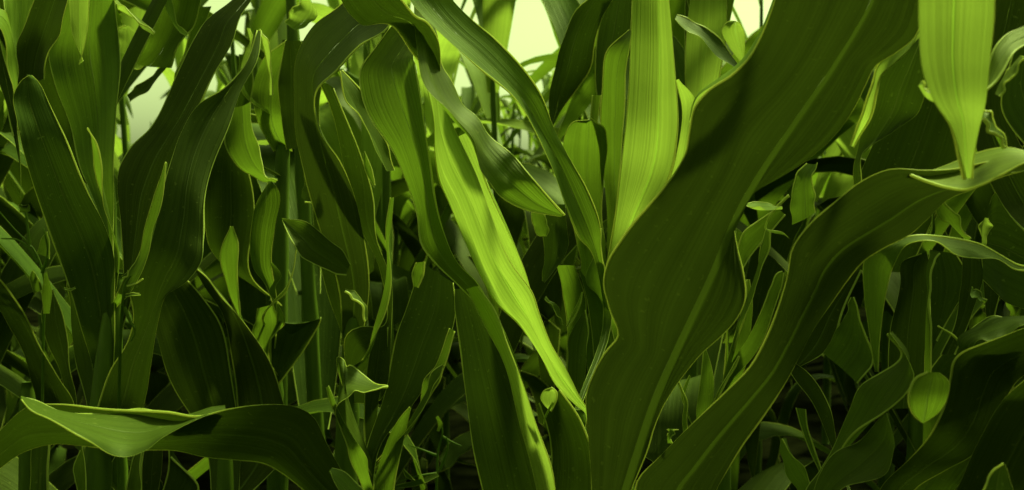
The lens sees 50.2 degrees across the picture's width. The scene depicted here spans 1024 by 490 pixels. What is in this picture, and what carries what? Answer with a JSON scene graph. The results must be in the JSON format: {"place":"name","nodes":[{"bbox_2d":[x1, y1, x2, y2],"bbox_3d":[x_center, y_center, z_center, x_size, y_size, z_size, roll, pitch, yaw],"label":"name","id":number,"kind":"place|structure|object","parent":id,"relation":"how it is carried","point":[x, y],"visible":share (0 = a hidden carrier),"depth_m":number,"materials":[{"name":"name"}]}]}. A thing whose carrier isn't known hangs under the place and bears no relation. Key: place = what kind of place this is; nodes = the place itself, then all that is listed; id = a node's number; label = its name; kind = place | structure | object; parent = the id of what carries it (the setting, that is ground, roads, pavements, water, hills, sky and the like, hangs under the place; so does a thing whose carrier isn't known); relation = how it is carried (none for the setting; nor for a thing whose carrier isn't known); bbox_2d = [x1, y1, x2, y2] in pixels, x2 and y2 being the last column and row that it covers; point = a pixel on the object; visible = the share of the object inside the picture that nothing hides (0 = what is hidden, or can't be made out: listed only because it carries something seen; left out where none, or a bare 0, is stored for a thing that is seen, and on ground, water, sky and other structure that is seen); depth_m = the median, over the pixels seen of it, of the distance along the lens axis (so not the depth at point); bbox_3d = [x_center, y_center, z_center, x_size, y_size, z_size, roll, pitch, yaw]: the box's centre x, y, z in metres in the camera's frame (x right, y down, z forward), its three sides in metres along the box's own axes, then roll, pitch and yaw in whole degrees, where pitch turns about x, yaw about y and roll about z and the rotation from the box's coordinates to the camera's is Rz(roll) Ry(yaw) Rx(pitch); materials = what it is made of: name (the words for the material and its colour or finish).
{"place":"outdoors","nodes":[
{"label":"outdoors","id":0,"kind":"place"},
{"bbox_2d":[117,0,771,157],"label":"sky","id":1,"kind":"structure","parent":0,"point":[531,34],"materials":[{"name":"yellow"}]},
{"bbox_2d":[25,244,906,489],"bbox_3d":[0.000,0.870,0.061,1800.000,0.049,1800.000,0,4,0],"label":"ground","id":2,"kind":"structure","parent":0,"point":[464,476],"depth_m":3.55,"materials":[{"name":"soil"}]},
{"bbox_2d":[0,247,7,270],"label":"corn plant","id":3,"kind":"object","parent":2,"relation":"on","point":[3,255],"visible":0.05,"depth_m":3.14,"materials":[{"name":"green plant"}]},
{"bbox_2d":[4,170,39,423],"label":"corn plant","id":4,"kind":"object","parent":2,"relation":"on","point":[11,402],"visible":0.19,"depth_m":2.35,"materials":[{"name":"green plant"}]},
{"bbox_2d":[0,204,51,433],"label":"weed","id":5,"kind":"object","parent":2,"relation":"on","point":[43,250],"visible":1,"depth_m":1.05,"materials":[{"name":"green plant"}]},
{"bbox_2d":[0,186,83,457],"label":"corn plant","id":6,"kind":"object","parent":2,"relation":"on","point":[80,394],"visible":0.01,"depth_m":3.10,"materials":[{"name":"green plant"}]},
{"bbox_2d":[0,0,89,489],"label":"corn plant","id":7,"kind":"object","parent":2,"relation":"on","point":[26,39],"visible":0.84,"depth_m":1.07,"materials":[{"name":"green plant"}]},
{"bbox_2d":[0,131,121,474],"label":"corn plant","id":8,"kind":"object","parent":2,"relation":"on","point":[57,456],"visible":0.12,"depth_m":2.11,"materials":[{"name":"green plant"}]},
{"bbox_2d":[1,122,120,330],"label":"corn plant","id":9,"kind":"object","parent":2,"relation":"on","point":[35,328],"depth_m":4.11,"materials":[{"name":"green plant"}]},
{"bbox_2d":[3,85,165,379],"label":"corn plant","id":10,"kind":"object","parent":2,"relation":"on","point":[26,184],"visible":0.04,"depth_m":2.72,"materials":[{"name":"green plant"}]},
{"bbox_2d":[0,0,195,429],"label":"corn plant","id":11,"kind":"object","parent":2,"relation":"on","point":[9,149],"visible":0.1,"depth_m":1.55,"materials":[{"name":"green plant"}]},
{"bbox_2d":[64,270,143,489],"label":"weed","id":12,"kind":"object","parent":2,"relation":"on","point":[123,308],"visible":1,"depth_m":0.93,"materials":[{"name":"green plant"}]},
{"bbox_2d":[30,439,198,489],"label":"corn plant","id":13,"kind":"object","parent":2,"relation":"on","point":[143,474],"visible":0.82,"depth_m":0.88,"materials":[{"name":"green plant"}]},
{"bbox_2d":[13,35,231,309],"bbox_3d":[-1.251,-0.156,3.439,1.301,1.614,0.383,-2,4,-25],"label":"corn plant","id":14,"kind":"object","parent":2,"relation":"on","point":[219,74],"visible":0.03,"depth_m":3.58,"materials":[{"name":"green plant"}]},
{"bbox_2d":[115,96,132,134],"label":"corn plant","id":15,"kind":"object","parent":2,"relation":"on","point":[127,103],"visible":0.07,"depth_m":9.50,"materials":[{"name":"green plant"}]},
{"bbox_2d":[127,89,132,147],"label":"corn plant","id":16,"kind":"object","parent":2,"relation":"on","point":[128,130],"visible":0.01,"depth_m":11.67,"materials":[{"name":"green plant"}]},
{"bbox_2d":[0,0,264,427],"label":"corn plant","id":17,"kind":"object","parent":2,"relation":"on","point":[6,162],"visible":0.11,"depth_m":2.23,"materials":[{"name":"green plant"}]},
{"bbox_2d":[13,0,261,489],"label":"corn plant","id":18,"kind":"object","parent":2,"relation":"on","point":[164,193],"visible":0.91,"depth_m":0.99,"materials":[{"name":"green plant"}]},
{"bbox_2d":[0,207,304,489],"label":"corn plant","id":19,"kind":"object","parent":2,"relation":"on","point":[61,477],"visible":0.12,"depth_m":1.53,"materials":[{"name":"green plant"}]},
{"bbox_2d":[4,7,337,459],"bbox_3d":[-0.888,-0.061,2.294,1.070,1.682,0.489,1,4,19],"label":"corn plant","id":20,"kind":"object","parent":2,"relation":"on","point":[35,303],"visible":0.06,"depth_m":2.30,"materials":[{"name":"green plant"}]},
{"bbox_2d":[131,57,224,311],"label":"corn plant","id":21,"kind":"object","parent":2,"relation":"on","point":[168,73],"depth_m":4.72,"materials":[{"name":"green plant"}]},
{"bbox_2d":[0,396,363,489],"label":"corn plant","id":22,"kind":"object","parent":2,"relation":"on","point":[297,431],"visible":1,"depth_m":0.71,"materials":[{"name":"green plant"}]},
{"bbox_2d":[174,38,230,99],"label":"corn plant","id":23,"kind":"object","parent":2,"relation":"on","point":[179,53],"visible":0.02,"depth_m":5.61,"materials":[{"name":"green plant"}]},
{"bbox_2d":[122,0,292,413],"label":"corn plant","id":24,"kind":"object","parent":2,"relation":"on","point":[158,382],"visible":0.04,"depth_m":2.58,"materials":[{"name":"green plant"}]},
{"bbox_2d":[0,0,425,489],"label":"corn plant","id":25,"kind":"object","parent":2,"relation":"on","point":[10,381],"visible":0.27,"depth_m":1.21,"materials":[{"name":"green plant"}]},
{"bbox_2d":[113,0,316,489],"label":"corn plant","id":26,"kind":"object","parent":2,"relation":"on","point":[189,19],"visible":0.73,"depth_m":1.30,"materials":[{"name":"green plant"}]},
{"bbox_2d":[156,267,283,489],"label":"corn plant","id":27,"kind":"object","parent":2,"relation":"on","point":[187,356],"visible":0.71,"depth_m":1.05,"materials":[{"name":"green plant"}]},
{"bbox_2d":[215,69,228,91],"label":"corn plant","id":28,"kind":"object","parent":2,"relation":"on","point":[220,85],"visible":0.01,"depth_m":6.54,"materials":[{"name":"green plant"}]},
{"bbox_2d":[114,0,342,344],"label":"corn plant","id":29,"kind":"object","parent":2,"relation":"on","point":[282,32],"visible":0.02,"depth_m":2.84,"materials":[{"name":"green plant"}]},
{"bbox_2d":[0,0,498,458],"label":"corn plant","id":30,"kind":"object","parent":2,"relation":"on","point":[167,398],"visible":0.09,"depth_m":1.68,"materials":[{"name":"green plant"}]},
{"bbox_2d":[218,23,315,79],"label":"corn plant","id":31,"kind":"object","parent":2,"relation":"on","point":[229,69],"visible":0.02,"depth_m":5.42,"materials":[{"name":"green plant"}]},
{"bbox_2d":[204,40,349,489],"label":"corn plant","id":32,"kind":"object","parent":2,"relation":"on","point":[282,342],"visible":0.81,"depth_m":1.12,"materials":[{"name":"green plant"}]},
{"bbox_2d":[179,0,374,489],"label":"corn plant","id":33,"kind":"object","parent":2,"relation":"on","point":[269,17],"visible":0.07,"depth_m":2.30,"materials":[{"name":"green plant"}]},
{"bbox_2d":[6,25,550,489],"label":"corn plant","id":34,"kind":"object","parent":2,"relation":"on","point":[452,393],"visible":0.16,"depth_m":1.80,"materials":[{"name":"green plant"}]},
{"bbox_2d":[160,9,453,253],"bbox_3d":[-0.871,-0.264,4.951,1.406,1.619,0.609,-1,4,-17],"label":"corn plant","id":35,"kind":"object","parent":2,"relation":"on","point":[209,93],"visible":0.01,"depth_m":4.90,"materials":[{"name":"green plant"}]},
{"bbox_2d":[231,0,412,489],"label":"corn plant","id":36,"kind":"object","parent":2,"relation":"on","point":[314,367],"visible":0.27,"depth_m":1.55,"materials":[{"name":"green plant"}]},
{"bbox_2d":[294,3,394,481],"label":"corn plant","id":37,"kind":"object","parent":2,"relation":"on","point":[343,205],"visible":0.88,"depth_m":1.01,"materials":[{"name":"green plant"}]},
{"bbox_2d":[255,0,444,468],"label":"corn plant","id":38,"kind":"object","parent":2,"relation":"on","point":[400,294],"visible":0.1,"depth_m":2.10,"materials":[{"name":"green plant"}]},
{"bbox_2d":[331,50,433,337],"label":"corn plant","id":39,"kind":"object","parent":2,"relation":"on","point":[409,222],"visible":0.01,"depth_m":4.89,"materials":[{"name":"green plant"}]},
{"bbox_2d":[326,262,454,489],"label":"corn plant","id":40,"kind":"object","parent":2,"relation":"on","point":[423,339],"visible":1,"depth_m":1.00,"materials":[{"name":"green plant"}]},
{"bbox_2d":[327,0,502,136],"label":"corn plant","id":41,"kind":"object","parent":2,"relation":"on","point":[351,65],"visible":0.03,"depth_m":4.24,"materials":[{"name":"green plant"}]},
{"bbox_2d":[396,416,460,489],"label":"weed","id":42,"kind":"object","parent":2,"relation":"on","point":[431,476],"visible":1,"depth_m":1.18,"materials":[{"name":"green plant"}]},
{"bbox_2d":[297,0,564,413],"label":"corn plant","id":43,"kind":"object","parent":2,"relation":"on","point":[322,10],"visible":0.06,"depth_m":2.92,"materials":[{"name":"green plant"}]},
{"bbox_2d":[319,0,565,479],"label":"corn plant","id":44,"kind":"object","parent":2,"relation":"on","point":[410,239],"visible":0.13,"depth_m":2.94,"materials":[{"name":"green plant"}]},
{"bbox_2d":[319,90,580,413],"bbox_3d":[-0.370,-0.086,3.213,0.499,1.500,1.224,-4,6,-45],"label":"corn plant","id":45,"kind":"object","parent":2,"relation":"on","point":[405,259],"visible":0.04,"depth_m":3.19,"materials":[{"name":"green plant"}]},
{"bbox_2d":[339,0,585,489],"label":"corn plant","id":46,"kind":"object","parent":2,"relation":"on","point":[495,18],"visible":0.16,"depth_m":2.42,"materials":[{"name":"green plant"}]},
{"bbox_2d":[424,24,503,143],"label":"corn plant","id":47,"kind":"object","parent":2,"relation":"on","point":[468,95],"visible":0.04,"depth_m":6.71,"materials":[{"name":"green plant"}]},
{"bbox_2d":[434,29,502,272],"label":"corn plant","id":48,"kind":"object","parent":2,"relation":"on","point":[487,127],"depth_m":3.70,"materials":[{"name":"green plant"}]},
{"bbox_2d":[422,87,524,241],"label":"corn plant","id":49,"kind":"object","parent":2,"relation":"on","point":[519,113],"visible":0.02,"depth_m":8.90,"materials":[{"name":"green plant"}]},
{"bbox_2d":[341,0,611,489],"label":"corn plant","id":50,"kind":"object","parent":2,"relation":"on","point":[509,450],"visible":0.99,"depth_m":0.81,"materials":[{"name":"green plant"}]},
{"bbox_2d":[409,95,543,218],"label":"corn plant","id":51,"kind":"object","parent":2,"relation":"on","point":[517,151],"visible":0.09,"depth_m":5.67,"materials":[{"name":"green plant"}]},
{"bbox_2d":[406,88,564,282],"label":"corn plant","id":52,"kind":"object","parent":2,"relation":"on","point":[539,151],"visible":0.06,"depth_m":5.07,"materials":[{"name":"green plant"}]},
{"bbox_2d":[479,111,524,156],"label":"corn plant","id":53,"kind":"object","parent":2,"relation":"on","point":[505,135],"depth_m":9.40,"materials":[{"name":"green plant"}]},
{"bbox_2d":[476,74,532,243],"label":"corn plant","id":54,"kind":"object","parent":2,"relation":"on","point":[504,114],"visible":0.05,"depth_m":8.07,"materials":[{"name":"green plant"}]},
{"bbox_2d":[500,99,521,147],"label":"corn plant","id":55,"kind":"object","parent":2,"relation":"on","point":[505,103],"visible":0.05,"depth_m":9.04,"materials":[{"name":"green plant"}]},
{"bbox_2d":[509,106,548,161],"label":"corn plant","id":56,"kind":"object","parent":2,"relation":"on","point":[535,136],"depth_m":10.52,"materials":[{"name":"green plant"}]},
{"bbox_2d":[506,69,554,161],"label":"corn plant","id":57,"kind":"object","parent":2,"relation":"on","point":[545,79],"visible":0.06,"depth_m":11.27,"materials":[{"name":"green plant"}]},
{"bbox_2d":[507,48,559,108],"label":"corn plant","id":58,"kind":"object","parent":2,"relation":"on","point":[541,71],"visible":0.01,"depth_m":3.25,"materials":[{"name":"green plant"}]},
{"bbox_2d":[524,70,553,170],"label":"corn plant","id":59,"kind":"object","parent":2,"relation":"on","point":[542,158],"visible":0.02,"depth_m":4.59,"materials":[{"name":"green plant"}]},
{"bbox_2d":[500,95,579,324],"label":"corn plant","id":60,"kind":"object","parent":2,"relation":"on","point":[562,113],"visible":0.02,"depth_m":5.60,"materials":[{"name":"green plant"}]},
{"bbox_2d":[506,80,582,168],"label":"corn plant","id":61,"kind":"object","parent":2,"relation":"on","point":[530,141],"visible":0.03,"depth_m":6.49,"materials":[{"name":"green plant"}]},
{"bbox_2d":[531,204,593,407],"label":"corn plant","id":62,"kind":"object","parent":2,"relation":"on","point":[579,357],"visible":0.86,"depth_m":1.00,"materials":[{"name":"green plant"}]},
{"bbox_2d":[549,78,579,265],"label":"corn plant","id":63,"kind":"object","parent":2,"relation":"on","point":[577,255],"depth_m":5.70,"materials":[{"name":"green plant"}]},
{"bbox_2d":[523,231,606,354],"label":"corn plant","id":64,"kind":"object","parent":2,"relation":"on","point":[529,351],"visible":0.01,"depth_m":3.94,"materials":[{"name":"green plant"}]},
{"bbox_2d":[391,0,768,465],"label":"corn plant","id":65,"kind":"object","parent":2,"relation":"on","point":[399,186],"visible":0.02,"depth_m":2.47,"materials":[{"name":"green plant"}]},
{"bbox_2d":[473,61,725,401],"bbox_3d":[0.193,-0.083,3.153,1.120,1.507,0.484,2,4,24],"label":"corn plant","id":66,"kind":"object","parent":2,"relation":"on","point":[527,341],"depth_m":3.33,"materials":[{"name":"green plant"}]},
{"bbox_2d":[549,0,744,359],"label":"corn plant","id":67,"kind":"object","parent":2,"relation":"on","point":[632,187],"visible":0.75,"depth_m":1.12,"materials":[{"name":"green plant"}]},
{"bbox_2d":[520,182,819,381],"bbox_3d":[0.490,-0.058,3.427,1.055,1.409,0.395,-1,4,-13],"label":"corn plant","id":68,"kind":"object","parent":2,"relation":"on","point":[523,234],"depth_m":3.46,"materials":[{"name":"green plant"}]},
{"bbox_2d":[558,0,822,489],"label":"corn plant","id":69,"kind":"object","parent":2,"relation":"on","point":[773,477],"visible":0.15,"depth_m":1.50,"materials":[{"name":"green plant"}]},
{"bbox_2d":[424,0,969,489],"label":"corn plant","id":70,"kind":"object","parent":2,"relation":"on","point":[560,12],"visible":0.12,"depth_m":1.91,"materials":[{"name":"green plant"}]},
{"bbox_2d":[667,163,816,489],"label":"corn plant","id":71,"kind":"object","parent":2,"relation":"on","point":[746,344],"visible":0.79,"depth_m":0.92,"materials":[{"name":"green plant"}]},
{"bbox_2d":[499,33,1016,489],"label":"corn plant","id":72,"kind":"object","parent":2,"relation":"on","point":[532,260],"visible":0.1,"depth_m":1.33,"materials":[{"name":"green plant"}]},
{"bbox_2d":[554,14,971,411],"bbox_3d":[0.383,-0.050,2.134,0.497,1.584,1.399,-2,5,-29],"label":"corn plant","id":73,"kind":"object","parent":2,"relation":"on","point":[773,197],"visible":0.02,"depth_m":1.83,"materials":[{"name":"green plant"}]},
{"bbox_2d":[722,0,823,475],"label":"corn plant","id":74,"kind":"object","parent":2,"relation":"on","point":[766,418],"visible":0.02,"depth_m":2.92,"materials":[{"name":"green plant"}]},
{"bbox_2d":[748,29,858,388],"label":"corn plant","id":75,"kind":"object","parent":2,"relation":"on","point":[813,215],"depth_m":4.10,"materials":[{"name":"green plant"}]},
{"bbox_2d":[586,0,1023,489],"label":"corn plant","id":76,"kind":"object","parent":2,"relation":"on","point":[663,264],"visible":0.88,"depth_m":0.66,"materials":[{"name":"green plant"}]},
{"bbox_2d":[776,28,863,444],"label":"corn plant","id":77,"kind":"object","parent":2,"relation":"on","point":[827,370],"visible":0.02,"depth_m":3.46,"materials":[{"name":"green plant"}]},
{"bbox_2d":[622,89,1023,489],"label":"corn plant","id":78,"kind":"object","parent":2,"relation":"on","point":[781,245],"visible":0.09,"depth_m":1.78,"materials":[{"name":"green plant"}]},
{"bbox_2d":[723,23,1023,473],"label":"corn plant","id":79,"kind":"object","parent":2,"relation":"on","point":[789,401],"visible":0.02,"depth_m":2.71,"materials":[{"name":"green plant"}]},
{"bbox_2d":[755,79,1019,480],"bbox_3d":[0.993,0.038,1.908,1.084,1.430,0.583,4,5,41],"label":"corn plant","id":80,"kind":"object","parent":2,"relation":"on","point":[848,384],"visible":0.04,"depth_m":2.21,"materials":[{"name":"green plant"}]},
{"bbox_2d":[780,270,1023,489],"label":"corn plant","id":81,"kind":"object","parent":2,"relation":"on","point":[983,453],"visible":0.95,"depth_m":0.69,"materials":[{"name":"green plant"}]},
{"bbox_2d":[816,154,1023,411],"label":"corn plant","id":82,"kind":"object","parent":2,"relation":"on","point":[839,184],"visible":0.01,"depth_m":2.55,"materials":[{"name":"green plant"}]},
{"bbox_2d":[862,301,985,402],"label":"corn plant","id":83,"kind":"object","parent":2,"relation":"on","point":[865,325],"visible":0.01,"depth_m":2.50,"materials":[{"name":"green plant"}]},
{"bbox_2d":[863,185,1023,408],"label":"corn plant","id":84,"kind":"object","parent":2,"relation":"on","point":[928,309],"visible":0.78,"depth_m":0.82,"materials":[{"name":"green plant"}]},
{"bbox_2d":[878,10,1023,425],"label":"corn plant","id":85,"kind":"object","parent":2,"relation":"on","point":[970,231],"visible":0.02,"depth_m":1.89,"materials":[{"name":"green plant"}]},
{"bbox_2d":[918,0,1023,308],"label":"corn plant","id":86,"kind":"object","parent":2,"relation":"on","point":[984,64],"visible":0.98,"depth_m":0.55,"materials":[{"name":"green plant"}]},
{"bbox_2d":[923,102,1023,447],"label":"corn plant","id":87,"kind":"object","parent":2,"relation":"on","point":[977,202],"visible":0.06,"depth_m":1.48,"materials":[{"name":"green plant"}]},
{"bbox_2d":[973,304,985,325],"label":"corn plant","id":88,"kind":"object","parent":2,"relation":"on","point":[979,315],"visible":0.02,"depth_m":2.46,"materials":[{"name":"green plant"}]},
{"bbox_2d":[969,317,1013,387],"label":"corn plant","id":89,"kind":"object","parent":2,"relation":"on","point":[970,322],"depth_m":2.35,"materials":[{"name":"green plant"}]}
]}

